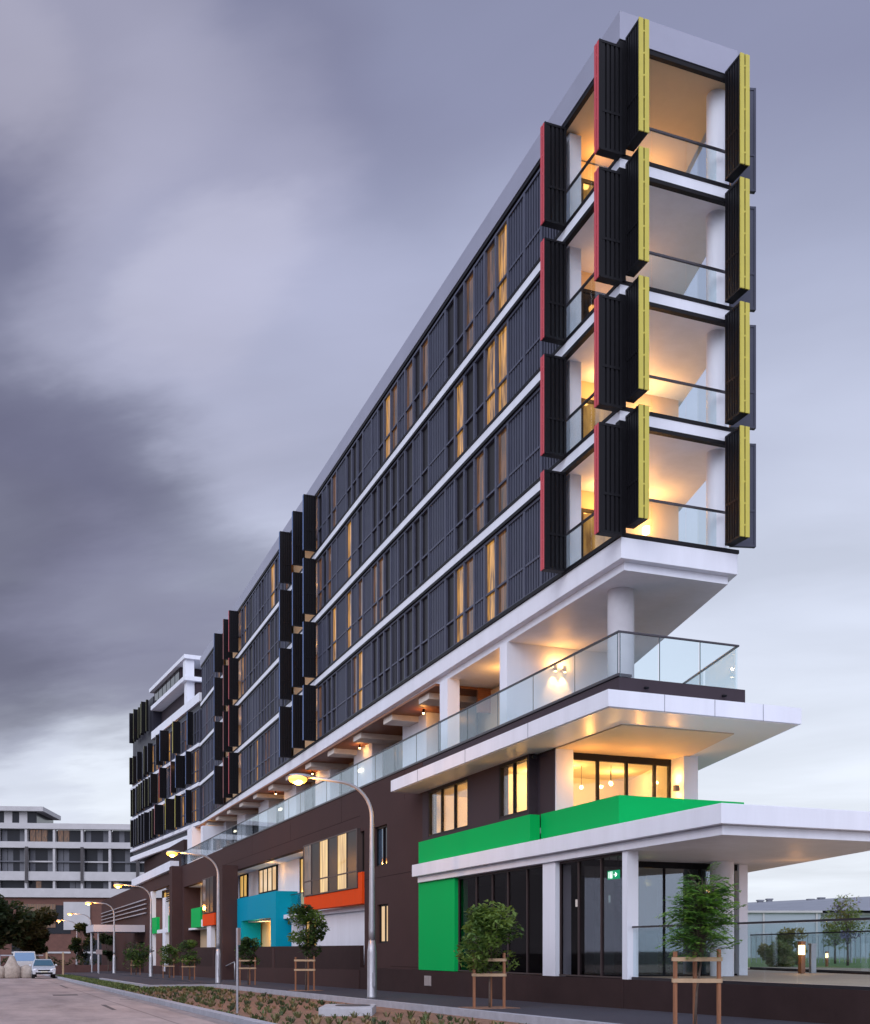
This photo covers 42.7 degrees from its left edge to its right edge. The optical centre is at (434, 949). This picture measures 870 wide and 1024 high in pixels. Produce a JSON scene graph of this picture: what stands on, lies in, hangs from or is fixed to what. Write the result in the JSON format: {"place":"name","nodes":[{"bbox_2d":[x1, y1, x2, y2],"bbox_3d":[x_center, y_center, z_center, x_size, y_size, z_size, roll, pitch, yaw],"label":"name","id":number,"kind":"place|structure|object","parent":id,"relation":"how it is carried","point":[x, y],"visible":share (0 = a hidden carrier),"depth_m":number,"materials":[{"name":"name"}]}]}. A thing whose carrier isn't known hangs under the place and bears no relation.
{"place":"outdoors","nodes":[
{"label":"outdoors","id":0,"kind":"place"},
{"bbox_2d":[0,974,216,1023],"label":"road","id":1,"kind":"structure","parent":0,"point":[29,1001],"depth_m":31.12,"materials":[{"name":"asphalt"}]},
{"bbox_2d":[0,966,4,978],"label":"bulk bag","id":2,"kind":"object","parent":1,"relation":"on","point":[2,973],"visible":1,"depth_m":84.38,"materials":[{"name":"fabric"}]},
{"bbox_2d":[3,956,19,977],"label":"bulk bag","id":3,"kind":"object","parent":1,"relation":"on","point":[11,966],"visible":0.91,"depth_m":84.70,"materials":[{"name":"fabric"}]},
{"bbox_2d":[0,894,35,949],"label":"broad tree","id":4,"kind":"object","parent":1,"relation":"on","point":[10,927],"visible":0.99,"depth_m":128.82,"materials":[{"name":"green plant"}]},
{"bbox_2d":[0,951,42,976],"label":"truck","id":5,"kind":"object","parent":1,"relation":"on","point":[22,958],"visible":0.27,"depth_m":90.27,"materials":[{"name":"grey paint"}]},
{"bbox_2d":[20,965,31,977],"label":"bulk bag","id":6,"kind":"object","parent":1,"relation":"on","point":[25,971],"visible":0.77,"depth_m":85.18,"materials":[{"name":"fabric"}]},
{"bbox_2d":[29,959,57,977],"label":"parked car","id":7,"kind":"object","parent":1,"relation":"on","point":[43,966],"visible":0.97,"depth_m":83.81,"materials":[{"name":"white paint"}]},
{"bbox_2d":[38,974,235,1023],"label":"gutter","id":8,"kind":"object","parent":1,"relation":"on","point":[207,1018],"visible":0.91,"depth_m":31.54,"materials":[{"name":"concrete"}]},
{"bbox_2d":[42,974,275,1023],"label":"kerb","id":9,"kind":"structure","parent":1,"relation":"on","point":[232,1018],"depth_m":29.19,"materials":[{"name":"concrete"}]},
{"bbox_2d":[64,972,201,984],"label":"parking strip","id":10,"kind":"object","parent":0,"point":[141,980],"visible":0.65,"depth_m":69.58,"materials":[{"name":"concrete"}]},
{"bbox_2d":[99,978,146,987],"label":"kerb","id":11,"kind":"structure","parent":10,"relation":"on","point":[140,985],"depth_m":59.94,"materials":[{"name":"concrete"}]},
{"bbox_2d":[146,984,216,987],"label":"kerb","id":12,"kind":"structure","parent":10,"relation":"on","point":[207,985],"depth_m":52.52,"materials":[{"name":"concrete"}]},
{"bbox_2d":[56,974,226,992],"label":"grass","id":13,"kind":"structure","parent":0,"point":[107,983],"depth_m":51.30,"materials":[{"name":"green"}]},
{"bbox_2d":[136,988,523,1023],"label":"garden bed","id":14,"kind":"object","parent":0,"point":[379,1014],"visible":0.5,"depth_m":27.55,"materials":[{"name":"brown soil"}]},
{"bbox_2d":[236,928,240,1012],"bbox_3d":[-4.850,0.508,27.349,0.080,2.100,0.300,0,0,3],"label":"sign post","id":15,"kind":"object","parent":14,"relation":"on","point":[238,936],"visible":0.89,"depth_m":27.32,"materials":[{"name":"metal"}]},
{"bbox_2d":[112,986,531,1023],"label":"ground cover","id":16,"kind":"object","parent":14,"relation":"on","point":[181,998],"visible":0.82,"depth_m":29.37,"materials":[{"name":"green"}]},
{"bbox_2d":[318,1004,375,1015],"bbox_3d":[-2.066,1.428,26.529,1.240,0.230,1.800,0,0,0],"label":"drainage pit","id":17,"kind":"object","parent":14,"relation":"on","point":[336,1009],"visible":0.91,"depth_m":25.63,"materials":[{"name":"concrete"}]},
{"bbox_2d":[0,0,869,901],"label":"sky","id":18,"kind":"structure","parent":0,"point":[224,223],"materials":[{"name":"grey"}]},
{"bbox_2d":[90,970,822,1023],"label":"footpath","id":19,"kind":"structure","parent":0,"point":[609,1015],"depth_m":26.76,"materials":[{"name":"concrete"}]},
{"bbox_2d":[67,913,91,963],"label":"street lamp","id":20,"kind":"object","parent":19,"relation":"on","point":[69,914],"visible":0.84,"depth_m":124.50,"materials":[{"name":"metal"}]},
{"bbox_2d":[85,901,115,972],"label":"street lamp","id":21,"kind":"object","parent":19,"relation":"on","point":[114,957],"visible":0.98,"depth_m":101.32,"materials":[{"name":"metal"}]},
{"bbox_2d":[99,933,116,970],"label":"street tree","id":22,"kind":"object","parent":19,"relation":"on","point":[105,939],"visible":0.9,"depth_m":119.00,"materials":[{"name":"green plant"}]},
{"bbox_2d":[114,883,152,976],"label":"street lamp","id":23,"kind":"object","parent":19,"relation":"on","point":[117,885],"visible":1,"depth_m":78.09,"materials":[{"name":"metal"}]},
{"bbox_2d":[122,942,153,974],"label":"street tree","id":24,"kind":"object","parent":19,"relation":"on","point":[135,955],"visible":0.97,"depth_m":90.34,"materials":[{"name":"green plant"}]},
{"bbox_2d":[157,944,178,977],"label":"street tree","id":25,"kind":"object","parent":19,"relation":"on","point":[168,950],"visible":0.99,"depth_m":73.53,"materials":[{"name":"green plant"}]},
{"bbox_2d":[162,958,174,977],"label":"tree guard","id":26,"kind":"object","parent":19,"relation":"on","point":[169,966],"visible":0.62,"depth_m":73.55,"materials":[{"name":"brown wood"}]},
{"bbox_2d":[174,939,201,979],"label":"street tree","id":27,"kind":"object","parent":19,"relation":"on","point":[189,945],"visible":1,"depth_m":66.14,"materials":[{"name":"green plant"}]},
{"bbox_2d":[182,958,194,979],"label":"tree guard","id":28,"kind":"object","parent":19,"relation":"on","point":[189,966],"visible":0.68,"depth_m":66.11,"materials":[{"name":"brown wood"}]},
{"bbox_2d":[166,850,220,982],"bbox_3d":[-11.843,-1.612,54.713,2.690,6.533,0.370,0,0,-22],"label":"street lamp","id":29,"kind":"object","parent":19,"relation":"on","point":[171,853],"visible":1,"depth_m":55.07,"materials":[{"name":"metal"}]},
{"bbox_2d":[239,957,255,984],"bbox_3d":[-8.646,0.981,51.076,0.748,1.320,0.753,0,0,-22],"label":"tree guard","id":30,"kind":"object","parent":19,"relation":"on","point":[249,968],"visible":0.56,"depth_m":50.88,"materials":[{"name":"brown wood"}]},
{"bbox_2d":[234,937,261,984],"bbox_3d":[-8.597,0.512,51.103,1.262,2.298,1.278,0,0,-22],"label":"street tree","id":31,"kind":"object","parent":19,"relation":"on","point":[247,943],"visible":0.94,"depth_m":50.93,"materials":[{"name":"green plant"}]},
{"bbox_2d":[288,990,323,990],"bbox_3d":[-4.821,1.516,41.420,1.100,0.042,1.100,0,0,-22],"label":"soil patch","id":32,"kind":"object","parent":19,"relation":"on","point":[305,990],"visible":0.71,"depth_m":41.17,"materials":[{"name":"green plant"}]},
{"bbox_2d":[294,956,314,989],"bbox_3d":[-4.885,0.882,41.356,0.713,1.320,0.761,0,0,-22],"label":"tree guard","id":33,"kind":"object","parent":32,"relation":"on","point":[307,960],"visible":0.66,"depth_m":41.20,"materials":[{"name":"brown wood"}]},
{"bbox_2d":[286,903,329,989],"bbox_3d":[-4.736,-0.088,41.413,1.591,3.301,1.717,0,0,6],"label":"street tree","id":34,"kind":"object","parent":32,"relation":"on","point":[314,935],"visible":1,"depth_m":41.26,"materials":[{"name":"green plant"}]},
{"bbox_2d":[288,773,376,997],"bbox_3d":[-2.970,-1.839,32.521,2.690,6.533,0.370,0,0,-22],"label":"street lamp","id":35,"kind":"object","parent":19,"relation":"on","point":[298,778],"visible":1,"depth_m":32.87,"materials":[{"name":"metal"}]},
{"bbox_2d":[217,984,617,1023],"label":"kerb","id":36,"kind":"structure","parent":19,"relation":"on","point":[505,1016],"depth_m":26.91,"materials":[{"name":"concrete"}]},
{"bbox_2d":[459,1006,516,1008],"bbox_3d":[1.258,1.360,26.081,1.100,0.042,1.100,0,0,-22],"label":"soil patch","id":37,"kind":"object","parent":19,"relation":"on","point":[487,1007],"visible":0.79,"depth_m":25.98,"materials":[{"name":"brown soil"}]},
{"bbox_2d":[472,953,506,1007],"bbox_3d":[1.194,0.725,26.016,0.713,1.320,0.761,0,0,-22],"label":"tree guard","id":38,"kind":"object","parent":37,"relation":"on","point":[491,974],"visible":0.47,"depth_m":25.83,"materials":[{"name":"brown wood"}]},
{"bbox_2d":[454,899,523,1006],"bbox_3d":[1.191,0.114,25.995,1.684,2.583,1.800,0,0,25],"label":"street tree","id":39,"kind":"object","parent":19,"relation":"on","point":[486,921],"visible":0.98,"depth_m":25.80,"materials":[{"name":"green plant"}]},
{"bbox_2d":[672,949,722,1023],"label":"tree guard","id":40,"kind":"object","parent":19,"relation":"on","point":[694,980],"visible":0.84,"depth_m":18.19,"materials":[{"name":"brown wood"}]},
{"bbox_2d":[654,862,745,1023],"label":"street tree","id":41,"kind":"object","parent":19,"relation":"on","point":[701,926],"visible":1,"depth_m":18.29,"materials":[{"name":"green plant"}]},
{"bbox_2d":[748,958,869,967],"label":"lawn","id":42,"kind":"structure","parent":0,"point":[865,963],"depth_m":67.61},
{"bbox_2d":[757,940,794,966],"bbox_3d":[14.462,0.220,47.246,1.635,1.361,1.257,0,0,21],"label":"garden shrub","id":43,"kind":"object","parent":42,"relation":"on","point":[779,956],"visible":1,"depth_m":47.08,"materials":[{"name":"green plant"}]},
{"bbox_2d":[775,926,807,965],"bbox_3d":[17.206,-0.123,53.672,1.607,2.047,1.615,0,0,16],"label":"garden shrub","id":44,"kind":"object","parent":42,"relation":"on","point":[787,938],"visible":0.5,"depth_m":53.44,"materials":[{"name":"green plant"}]},
{"bbox_2d":[748,896,869,956],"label":"warehouse","id":45,"kind":"structure","parent":42,"relation":"on","point":[769,909],"depth_m":130.77,"materials":[{"name":"grey"}]},
{"bbox_2d":[748,928,869,962],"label":"palisade fence","id":46,"kind":"object","parent":42,"relation":"on","point":[851,957],"visible":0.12,"depth_m":71.25,"materials":[{"name":"metal"}]},
{"bbox_2d":[825,951,828,966],"bbox_3d":[19.415,0.445,55.148,0.116,0.750,0.116,0,0,-22],"label":"bollard light","id":47,"kind":"object","parent":42,"relation":"on","point":[826,958],"visible":1,"depth_m":55.10,"materials":[{"name":"brown"}]},
{"bbox_2d":[820,910,853,963],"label":"garden tree","id":48,"kind":"object","parent":42,"relation":"on","point":[831,928],"visible":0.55,"depth_m":66.49,"materials":[{"name":"green plant"}]},
{"bbox_2d":[822,893,869,965],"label":"flowering tree","id":49,"kind":"object","parent":42,"relation":"on","point":[849,925],"visible":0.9,"depth_m":58.31,"materials":[{"name":"green plant"}]},
{"bbox_3d":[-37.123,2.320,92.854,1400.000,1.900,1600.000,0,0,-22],"label":"ground","id":50,"kind":"structure","parent":0,"visible":0},
{"bbox_2d":[0,964,110,973],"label":"brick fence","id":51,"kind":"object","parent":50,"relation":"on","point":[73,968],"visible":0.31,"depth_m":122.24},
{"bbox_2d":[0,806,165,965],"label":"white apartment block","id":52,"kind":"structure","parent":50,"relation":"on","point":[63,870],"depth_m":199.28,"materials":[{"name":"grey"}]},
{"bbox_2d":[1,829,24,840],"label":"window","id":53,"kind":"structure","parent":52,"relation":"in","point":[6,834],"depth_m":199.02,"materials":[{"name":"grey"}]},
{"bbox_2d":[1,848,24,870],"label":"window","id":54,"kind":"structure","parent":52,"relation":"in","point":[7,854],"depth_m":198.97,"materials":[{"name":"grey"}]},
{"bbox_2d":[1,881,24,887],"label":"window","id":55,"kind":"structure","parent":52,"relation":"in","point":[4,884],"depth_m":199.02,"materials":[{"name":"grey"}]},
{"bbox_2d":[29,830,52,841],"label":"window","id":56,"kind":"structure","parent":52,"relation":"in","point":[34,835],"depth_m":199.53,"materials":[{"name":"grey"}]},
{"bbox_2d":[29,849,52,870],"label":"window","id":57,"kind":"structure","parent":52,"relation":"in","point":[34,854],"depth_m":199.56,"materials":[{"name":"grey"}]},
{"bbox_2d":[29,881,52,887],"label":"window","id":58,"kind":"structure","parent":52,"relation":"in","point":[32,884],"depth_m":199.53,"materials":[{"name":"grey"}]},
{"bbox_2d":[48,905,70,952],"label":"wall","id":59,"kind":"structure","parent":52,"relation":"in","point":[59,929],"depth_m":199.07,"materials":[{"name":"grey"}]},
{"bbox_2d":[57,849,79,871],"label":"window","id":60,"kind":"structure","parent":52,"relation":"in","point":[62,854],"depth_m":200.05,"materials":[{"name":"grey"}]},
{"bbox_2d":[57,830,80,841],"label":"window","id":61,"kind":"structure","parent":52,"relation":"in","point":[62,835],"depth_m":200.09,"materials":[{"name":"grey"}]},
{"bbox_2d":[57,881,80,887],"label":"window","id":62,"kind":"structure","parent":52,"relation":"in","point":[60,884],"depth_m":200.09,"materials":[{"name":"grey"}]},
{"bbox_2d":[83,940,101,964],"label":"window","id":63,"kind":"structure","parent":52,"relation":"in","point":[95,956],"depth_m":199.75,"materials":[{"name":"grey"}]},
{"bbox_2d":[85,830,108,841],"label":"window","id":64,"kind":"structure","parent":52,"relation":"in","point":[90,835],"depth_m":200.63,"materials":[{"name":"grey"}]},
{"bbox_2d":[85,849,108,871],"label":"window","id":65,"kind":"structure","parent":52,"relation":"in","point":[90,854],"depth_m":200.63,"materials":[{"name":"grey"}]},
{"bbox_2d":[85,881,108,888],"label":"window","id":66,"kind":"structure","parent":52,"relation":"in","point":[88,884],"depth_m":200.63,"materials":[{"name":"grey"}]},
{"bbox_2d":[113,831,129,842],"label":"window","id":67,"kind":"structure","parent":52,"relation":"in","point":[118,836],"depth_m":201.07,"materials":[{"name":"grey"}]},
{"bbox_2d":[113,882,133,888],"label":"window","id":68,"kind":"structure","parent":52,"relation":"in","point":[127,883],"depth_m":201.17,"materials":[{"name":"grey"}]},
{"bbox_2d":[113,849,135,871],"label":"window","id":69,"kind":"structure","parent":52,"relation":"in","point":[118,855],"depth_m":201.17,"materials":[{"name":"grey"}]},
{"bbox_2d":[179,945,363,988],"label":"courtyard wall","id":70,"kind":"structure","parent":50,"relation":"on","point":[338,966],"depth_m":52.78,"materials":[{"name":"brick"}]},
{"bbox_2d":[86,11,869,1023],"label":"apartment building","id":71,"kind":"structure","parent":50,"relation":"on","point":[520,457],"depth_m":32.01,"materials":[{"name":"metal"}]},
{"bbox_2d":[136,942,142,971],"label":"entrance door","id":72,"kind":"structure","parent":71,"relation":"in","point":[138,969],"depth_m":108.66,"materials":[{"name":"clear glass"}]},
{"bbox_2d":[171,673,174,686],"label":"window","id":73,"kind":"structure","parent":71,"relation":"in","point":[173,676],"depth_m":94.38,"materials":[{"name":"clear glass"}]},
{"bbox_2d":[175,669,179,683],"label":"window","id":74,"kind":"structure","parent":71,"relation":"in","point":[177,674],"depth_m":93.08,"materials":[{"name":"clear glass"}]},
{"bbox_2d":[202,876,215,913],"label":"bay window","id":75,"kind":"structure","parent":71,"relation":"in","point":[208,884],"depth_m":73.57,"materials":[{"name":"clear glass"}]},
{"bbox_2d":[232,826,236,842],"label":"terrace door","id":76,"kind":"structure","parent":71,"relation":"in","point":[234,834],"depth_m":78.45,"materials":[{"name":"glass"}]},
{"bbox_2d":[239,873,247,897],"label":"window","id":77,"kind":"structure","parent":71,"relation":"in","point":[243,879],"depth_m":69.80,"materials":[{"name":"glass"}]},
{"bbox_2d":[252,815,257,833],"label":"terrace door","id":78,"kind":"structure","parent":71,"relation":"in","point":[255,819],"depth_m":72.24,"materials":[{"name":"glass"}]},
{"bbox_2d":[258,865,277,893],"bbox_3d":[-9.580,-4.015,63.803,0.100,1.430,4.400,0,0,-22],"label":"window","id":79,"kind":"structure","parent":71,"relation":"in","point":[267,877],"depth_m":63.69,"materials":[{"name":"glass"}]},
{"bbox_2d":[276,800,283,823],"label":"terrace door","id":80,"kind":"structure","parent":71,"relation":"in","point":[279,814],"depth_m":66.02,"materials":[{"name":"glass"}]},
{"bbox_2d":[299,857,303,906],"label":"balcony door","id":81,"kind":"structure","parent":71,"relation":"in","point":[301,899],"depth_m":56.94,"materials":[{"name":"glass"}]},
{"bbox_2d":[305,786,314,810],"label":"terrace door","id":82,"kind":"structure","parent":71,"relation":"in","point":[310,793],"depth_m":59.84,"materials":[{"name":"glass"}]},
{"bbox_2d":[303,828,362,896],"bbox_3d":[-4.396,-3.640,47.847,0.440,2.360,8.170,0,0,-22],"label":"bay window","id":83,"kind":"structure","parent":71,"relation":"in","point":[331,864],"depth_m":47.04,"materials":[{"name":"glass"}]},
{"bbox_2d":[339,766,353,795],"bbox_3d":[-4.000,-7.565,53.105,0.100,2.390,3.590,0,0,-22],"label":"terrace door","id":84,"kind":"structure","parent":71,"relation":"in","point":[348,775],"depth_m":53.64,"materials":[{"name":"glass"}]},
{"bbox_2d":[377,825,386,865],"bbox_3d":[-1.904,-3.910,41.800,0.100,1.500,1.460,0,0,-22],"label":"window","id":85,"kind":"structure","parent":71,"relation":"in","point":[381,831],"depth_m":42.01,"materials":[{"name":"glass"}]},
{"bbox_2d":[380,904,387,942],"bbox_3d":[-1.820,-0.985,41.591,0.100,1.450,1.210,0,0,-22],"label":"window","id":86,"kind":"structure","parent":71,"relation":"in","point":[383,908],"depth_m":41.80,"materials":[{"name":"glass"}]},
{"bbox_2d":[382,742,402,776],"bbox_3d":[-1.587,-7.565,47.069,0.100,2.390,3.590,0,0,-22],"label":"terrace door","id":87,"kind":"structure","parent":71,"relation":"in","point":[392,758],"depth_m":47.65,"materials":[{"name":"glass"}]},
{"bbox_2d":[429,777,467,836],"bbox_3d":[0.448,-4.530,35.676,0.100,1.540,3.320,0,0,-22],"label":"window","id":88,"kind":"structure","parent":71,"relation":"in","point":[454,784],"depth_m":36.09,"materials":[{"name":"metal"}]},
{"bbox_2d":[438,702,477,751],"bbox_3d":[0.826,-7.565,41.034,0.100,2.390,3.590,0,0,-22],"label":"terrace door","id":89,"kind":"structure","parent":71,"relation":"in","point":[472,715],"depth_m":40.08,"materials":[{"name":"glass"}]},
{"bbox_2d":[178,630,738,863],"bbox_3d":[-4.717,-6.905,57.589,6.848,1.070,65.550,0,0,-22],"label":"glass balustrade","id":90,"kind":"object","parent":71,"relation":"on","point":[735,646],"visible":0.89,"depth_m":30.16,"materials":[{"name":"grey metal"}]},
{"bbox_2d":[499,756,527,818],"bbox_3d":[2.239,-4.530,31.196,0.100,1.540,1.830,0,0,-22],"label":"window","id":91,"kind":"structure","parent":71,"relation":"in","point":[501,768],"depth_m":31.18,"materials":[{"name":"metal"}]},
{"bbox_2d":[575,872,577,906],"bbox_3d":[3.924,-1.688,30.862,0.055,0.975,0.055,0,0,1],"label":"pendant lamp","id":92,"kind":"object","parent":71,"relation":"hanging from","point":[576,902],"visible":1,"depth_m":30.86,"materials":[{"name":"white"}]},
{"bbox_2d":[581,178,593,202],"bbox_3d":[4.486,-20.100,30.772,1.100,2.200,0.075,0,0,-21],"label":"balcony door","id":93,"kind":"structure","parent":71,"relation":"in","point":[587,185],"depth_m":30.63,"materials":[{"name":"glass"}]},
{"bbox_2d":[581,288,605,320],"bbox_3d":[4.486,-17.080,30.772,1.100,2.200,0.075,0,0,-21],"label":"balcony door","id":94,"kind":"structure","parent":71,"relation":"in","point":[588,296],"depth_m":30.65,"materials":[{"name":"glass"}]},
{"bbox_2d":[581,508,610,557],"bbox_3d":[4.486,-11.040,30.772,1.100,2.200,0.075,0,0,-21],"label":"balcony door","id":95,"kind":"structure","parent":71,"relation":"in","point":[589,541],"depth_m":30.66,"materials":[{"name":"glass"}]},
{"bbox_2d":[581,398,611,438],"bbox_3d":[4.486,-14.060,30.772,1.100,2.200,0.075,0,0,-21],"label":"balcony door","id":96,"kind":"structure","parent":71,"relation":"in","point":[590,416],"depth_m":30.68,"materials":[{"name":"glass"}]},
{"bbox_2d":[608,857,619,879],"bbox_3d":[4.317,-2.013,26.931,0.047,0.595,0.533,0,0,-22],"label":"exit sign","id":97,"kind":"object","parent":71,"relation":"hanging from","point":[614,874],"visible":0.96,"depth_m":26.91,"materials":[{"name":"green"}]},
{"bbox_2d":[573,752,670,800],"bbox_3d":[5.047,-4.340,30.449,3.260,1.980,0.100,0,0,-22],"label":"terrace door","id":98,"kind":"structure","parent":71,"relation":"in","point":[654,762],"depth_m":30.50,"materials":[{"name":"metal"}]},
{"bbox_2d":[643,525,649,534],"bbox_3d":[5.933,-11.790,31.270,0.123,0.200,0.177,0,0,-22],"label":"wall lamp","id":99,"kind":"object","parent":71,"relation":"attached to","point":[646,529],"visible":1,"depth_m":31.21,"materials":[{"name":"beige"}]},
{"bbox_2d":[632,917,869,989],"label":"glass balustrade","id":100,"kind":"object","parent":71,"relation":"on","point":[805,985],"visible":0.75,"depth_m":20.42,"materials":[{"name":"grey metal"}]},
{"bbox_2d":[798,941,805,973],"bbox_3d":[10.460,0.210,31.752,0.156,0.920,0.156,0,0,-22],"label":"bollard light","id":101,"kind":"object","parent":71,"relation":"on","point":[801,957],"visible":1,"depth_m":31.70,"materials":[{"name":"brown"}]},
{"bbox_2d":[749,969,869,974],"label":"garden kerb","id":102,"kind":"structure","parent":71,"relation":"on","point":[808,971],"depth_m":33.33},
{"bbox_2d":[750,930,869,973],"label":"glass balustrade","id":103,"kind":"object","parent":102,"relation":"on","point":[846,971],"visible":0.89,"depth_m":33.77,"materials":[{"name":"glass"}]},
{"bbox_2d":[808,943,816,972],"bbox_3d":[10.971,0.240,32.333,0.220,0.860,0.140,0,0,-22],"label":"steel post","id":104,"kind":"object","parent":71,"relation":"on","point":[812,957],"visible":0.86,"depth_m":32.29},
{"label":"cross road","id":105,"kind":"structure","parent":0,"visible":0},
{"bbox_2d":[11,906,58,958],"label":"broad tree","id":106,"kind":"object","parent":105,"relation":"on","point":[39,939],"visible":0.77,"depth_m":132.05,"materials":[{"name":"green plant"}]},
{"bbox_2d":[0,955,100,964],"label":"hedge","id":107,"kind":"object","parent":105,"relation":"on","point":[56,960],"visible":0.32,"depth_m":122.73,"materials":[{"name":"green"}]},
{"bbox_2d":[62,952,63,974],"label":"timber post","id":108,"kind":"object","parent":105,"relation":"on","point":[62,963],"visible":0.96,"depth_m":114.87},
{"bbox_2d":[66,922,95,961],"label":"street tree","id":109,"kind":"object","parent":105,"relation":"on","point":[75,946],"visible":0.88,"depth_m":125.76,"materials":[{"name":"green plant"}]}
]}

